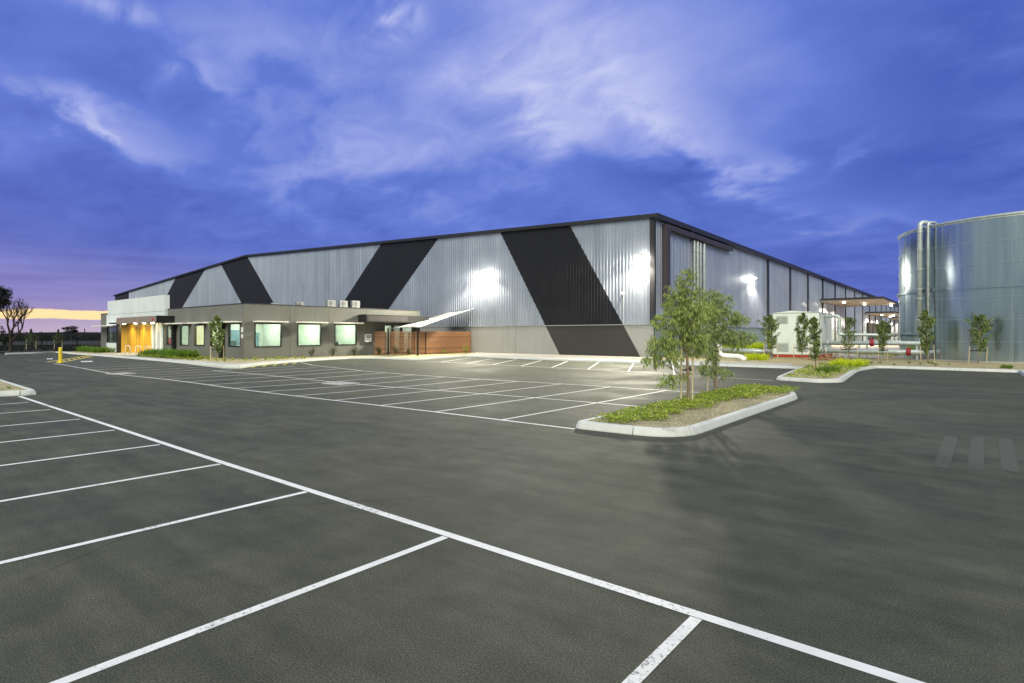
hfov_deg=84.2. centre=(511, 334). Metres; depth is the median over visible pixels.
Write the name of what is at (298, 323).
window
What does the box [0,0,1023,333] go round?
sky
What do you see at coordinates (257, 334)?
interior door
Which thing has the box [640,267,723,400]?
gum tree
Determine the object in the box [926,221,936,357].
overflow pipe
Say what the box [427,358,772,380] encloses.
wall bay markings
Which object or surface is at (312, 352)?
shrub
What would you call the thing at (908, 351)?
pipeline
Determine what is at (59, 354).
bollard
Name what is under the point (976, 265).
water tank
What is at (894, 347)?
loading hardstand
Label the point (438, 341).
timber fence
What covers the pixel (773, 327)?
young tree
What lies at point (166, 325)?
window
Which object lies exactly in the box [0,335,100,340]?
ground
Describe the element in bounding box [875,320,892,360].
young tree
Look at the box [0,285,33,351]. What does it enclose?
old tree
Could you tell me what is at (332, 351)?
shrub
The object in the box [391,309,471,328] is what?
shade sail
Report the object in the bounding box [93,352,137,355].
entry path
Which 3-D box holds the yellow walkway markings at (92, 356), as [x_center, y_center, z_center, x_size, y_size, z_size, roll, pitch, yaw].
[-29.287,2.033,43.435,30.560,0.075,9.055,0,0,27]
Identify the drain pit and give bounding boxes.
[105,372,135,374]
[322,381,359,384]
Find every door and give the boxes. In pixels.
[231,330,238,345]
[256,333,258,345]
[384,325,391,352]
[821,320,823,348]
[867,322,871,339]
[872,323,875,339]
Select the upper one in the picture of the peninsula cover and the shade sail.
the shade sail
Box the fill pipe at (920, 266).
[917,220,931,349]
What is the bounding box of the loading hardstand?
[796,340,898,357]
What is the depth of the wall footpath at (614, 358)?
46.20 m
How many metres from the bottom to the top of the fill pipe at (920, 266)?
9.940 m
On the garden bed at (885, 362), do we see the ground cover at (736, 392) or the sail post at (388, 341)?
the sail post at (388, 341)
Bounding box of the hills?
[4,332,100,334]
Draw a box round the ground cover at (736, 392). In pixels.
[590,383,800,422]
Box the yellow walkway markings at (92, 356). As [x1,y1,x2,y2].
[49,356,296,368]
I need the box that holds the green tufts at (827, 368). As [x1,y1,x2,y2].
[0,361,1013,389]
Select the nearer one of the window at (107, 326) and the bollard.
the bollard
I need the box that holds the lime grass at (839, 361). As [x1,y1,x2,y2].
[722,341,896,365]
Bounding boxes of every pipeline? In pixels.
[713,348,773,354]
[716,324,746,360]
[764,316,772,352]
[821,347,932,358]
[822,333,923,359]
[824,314,897,357]
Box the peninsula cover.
[784,362,872,377]
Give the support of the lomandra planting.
on the garden bed at (885, 362)
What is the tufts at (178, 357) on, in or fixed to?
on the garden bed at (885, 362)
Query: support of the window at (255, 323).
in the office building
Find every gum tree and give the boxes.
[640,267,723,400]
[696,289,760,391]
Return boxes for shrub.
[307,348,314,356]
[328,346,336,355]
[350,347,357,354]
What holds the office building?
on the car park asphalt
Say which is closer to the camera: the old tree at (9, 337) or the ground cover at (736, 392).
the ground cover at (736, 392)
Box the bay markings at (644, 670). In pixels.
[0,396,924,682]
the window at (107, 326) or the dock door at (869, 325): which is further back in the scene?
the dock door at (869, 325)
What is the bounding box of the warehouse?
[113,213,898,356]
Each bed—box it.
[0,381,26,390]
[64,351,1023,378]
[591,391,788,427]
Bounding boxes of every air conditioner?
[326,300,335,306]
[338,300,347,306]
[350,301,359,307]
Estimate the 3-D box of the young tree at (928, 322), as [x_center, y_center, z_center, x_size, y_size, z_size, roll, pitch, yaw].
[28.570,0.106,39.036,1.317,3.761,1.057,-3,0,-15]
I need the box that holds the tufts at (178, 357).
[136,354,305,360]
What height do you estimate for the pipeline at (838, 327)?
3.640 m
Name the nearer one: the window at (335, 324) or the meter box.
the window at (335, 324)
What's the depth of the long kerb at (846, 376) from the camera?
36.79 m
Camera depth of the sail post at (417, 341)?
51.03 m
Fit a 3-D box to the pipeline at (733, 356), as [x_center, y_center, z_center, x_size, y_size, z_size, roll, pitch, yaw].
[16.281,0.570,41.968,2.146,2.939,0.444,0,0,30]
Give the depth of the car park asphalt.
5.91 m
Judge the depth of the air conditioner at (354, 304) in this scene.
55.19 m
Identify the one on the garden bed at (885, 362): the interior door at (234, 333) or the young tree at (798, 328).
the young tree at (798, 328)
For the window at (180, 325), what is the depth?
51.83 m
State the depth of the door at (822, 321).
46.60 m
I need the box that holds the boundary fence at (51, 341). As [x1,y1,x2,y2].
[2,331,99,348]
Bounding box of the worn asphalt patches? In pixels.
[933,436,1019,472]
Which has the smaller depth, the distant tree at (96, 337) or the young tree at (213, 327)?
the young tree at (213, 327)
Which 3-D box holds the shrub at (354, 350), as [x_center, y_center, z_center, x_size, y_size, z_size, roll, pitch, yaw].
[-14.034,1.397,50.349,0.732,0.971,0.715,0,0,-10]
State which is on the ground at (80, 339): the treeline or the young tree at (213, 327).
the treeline
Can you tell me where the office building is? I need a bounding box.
[91,295,428,358]
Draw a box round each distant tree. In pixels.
[13,331,26,340]
[61,325,78,340]
[88,333,100,340]
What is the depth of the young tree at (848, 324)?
41.86 m
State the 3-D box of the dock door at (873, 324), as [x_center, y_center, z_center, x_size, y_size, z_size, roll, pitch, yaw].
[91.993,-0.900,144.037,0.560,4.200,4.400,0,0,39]
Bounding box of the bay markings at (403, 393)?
[30,357,699,428]
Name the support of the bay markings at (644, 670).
on the car park asphalt
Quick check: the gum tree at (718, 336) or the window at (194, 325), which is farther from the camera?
the window at (194, 325)
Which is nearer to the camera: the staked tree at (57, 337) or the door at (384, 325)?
the door at (384, 325)
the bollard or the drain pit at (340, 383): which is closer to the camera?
the drain pit at (340, 383)
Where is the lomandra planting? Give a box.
[74,345,200,358]
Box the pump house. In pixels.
[773,301,831,357]
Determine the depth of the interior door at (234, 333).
47.88 m
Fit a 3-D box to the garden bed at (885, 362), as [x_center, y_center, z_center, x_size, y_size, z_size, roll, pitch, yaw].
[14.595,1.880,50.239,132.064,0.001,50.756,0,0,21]
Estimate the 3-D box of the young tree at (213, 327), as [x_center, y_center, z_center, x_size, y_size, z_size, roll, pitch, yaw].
[-21.873,0.247,42.003,1.197,3.453,1.264,3,3,20]
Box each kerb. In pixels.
[0,379,35,396]
[5,351,1023,382]
[576,388,797,436]
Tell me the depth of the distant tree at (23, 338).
159.71 m
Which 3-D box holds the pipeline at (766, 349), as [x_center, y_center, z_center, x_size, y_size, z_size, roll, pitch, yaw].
[22.470,-0.058,49.287,1.205,3.294,0.915,0,0,39]
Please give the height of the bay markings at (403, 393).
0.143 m
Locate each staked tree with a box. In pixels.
[24,329,38,348]
[52,329,63,348]
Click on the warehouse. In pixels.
(555, 289)
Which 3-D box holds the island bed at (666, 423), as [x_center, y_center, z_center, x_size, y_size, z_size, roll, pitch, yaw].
[5.696,1.870,15.627,2.039,0.001,10.585,0,0,39]
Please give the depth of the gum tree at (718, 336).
19.46 m
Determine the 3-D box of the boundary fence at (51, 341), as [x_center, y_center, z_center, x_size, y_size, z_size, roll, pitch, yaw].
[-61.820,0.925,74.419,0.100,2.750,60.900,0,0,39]
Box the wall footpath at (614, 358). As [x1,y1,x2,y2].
[468,353,792,365]
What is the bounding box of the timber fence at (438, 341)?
[375,331,470,354]
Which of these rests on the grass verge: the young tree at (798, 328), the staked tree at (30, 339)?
the staked tree at (30, 339)
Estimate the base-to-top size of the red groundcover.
0.987 m
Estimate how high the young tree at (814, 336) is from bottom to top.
2.990 m
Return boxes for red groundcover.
[800,349,858,360]
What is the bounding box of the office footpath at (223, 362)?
[128,356,336,364]
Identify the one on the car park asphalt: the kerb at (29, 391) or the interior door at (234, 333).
the kerb at (29, 391)
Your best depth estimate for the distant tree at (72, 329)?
199.59 m
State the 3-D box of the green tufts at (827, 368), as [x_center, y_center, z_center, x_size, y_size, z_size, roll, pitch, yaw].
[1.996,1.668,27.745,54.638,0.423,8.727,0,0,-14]
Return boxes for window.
[107,326,115,342]
[166,325,170,344]
[180,325,188,345]
[194,325,203,345]
[228,323,239,346]
[255,323,281,346]
[297,323,320,345]
[335,324,356,344]
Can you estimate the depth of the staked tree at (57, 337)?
71.33 m
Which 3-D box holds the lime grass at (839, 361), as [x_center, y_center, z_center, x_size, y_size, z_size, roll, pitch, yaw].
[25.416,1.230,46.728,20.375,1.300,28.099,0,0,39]
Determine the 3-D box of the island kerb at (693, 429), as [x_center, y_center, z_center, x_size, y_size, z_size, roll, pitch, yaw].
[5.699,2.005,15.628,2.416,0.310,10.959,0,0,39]
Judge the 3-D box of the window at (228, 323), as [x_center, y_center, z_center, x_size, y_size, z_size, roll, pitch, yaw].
[-22.041,0.015,45.060,2.070,1.890,0.150,0,0,39]
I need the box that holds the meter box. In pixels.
[365,334,370,341]
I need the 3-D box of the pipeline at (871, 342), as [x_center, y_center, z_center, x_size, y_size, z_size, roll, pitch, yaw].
[28.162,0.826,44.308,6.920,2.148,0.590,0,0,40]
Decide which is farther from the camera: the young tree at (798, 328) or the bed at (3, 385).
the young tree at (798, 328)
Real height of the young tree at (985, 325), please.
3.403 m
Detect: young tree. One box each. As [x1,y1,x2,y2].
[207,315,225,359]
[756,315,780,358]
[793,312,810,359]
[805,316,822,367]
[840,316,857,358]
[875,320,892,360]
[916,310,936,361]
[964,313,993,362]
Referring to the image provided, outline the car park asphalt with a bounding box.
[0,352,1023,682]
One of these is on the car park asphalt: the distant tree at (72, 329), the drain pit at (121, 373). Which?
the drain pit at (121, 373)
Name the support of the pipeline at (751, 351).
on the garden bed at (885, 362)
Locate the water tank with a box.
[894,211,1023,363]
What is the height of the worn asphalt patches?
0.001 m
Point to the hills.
(80, 333)
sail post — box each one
[387,327,388,354]
[417,327,418,355]
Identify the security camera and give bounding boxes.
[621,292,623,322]
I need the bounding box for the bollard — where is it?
[58,347,61,361]
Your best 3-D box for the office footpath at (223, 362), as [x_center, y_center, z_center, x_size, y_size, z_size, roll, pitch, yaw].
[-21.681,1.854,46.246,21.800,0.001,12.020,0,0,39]
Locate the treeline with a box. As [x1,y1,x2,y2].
[0,334,100,338]
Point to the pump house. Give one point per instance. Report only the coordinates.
(786, 337)
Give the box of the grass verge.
[0,341,100,352]
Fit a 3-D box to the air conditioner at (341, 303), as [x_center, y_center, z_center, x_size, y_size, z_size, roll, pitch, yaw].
[-16.216,-2.737,54.306,0.366,1.075,0.886,0,0,39]
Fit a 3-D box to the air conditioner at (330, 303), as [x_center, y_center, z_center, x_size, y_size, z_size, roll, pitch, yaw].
[-17.132,-2.737,53.505,0.366,1.075,0.886,0,0,39]

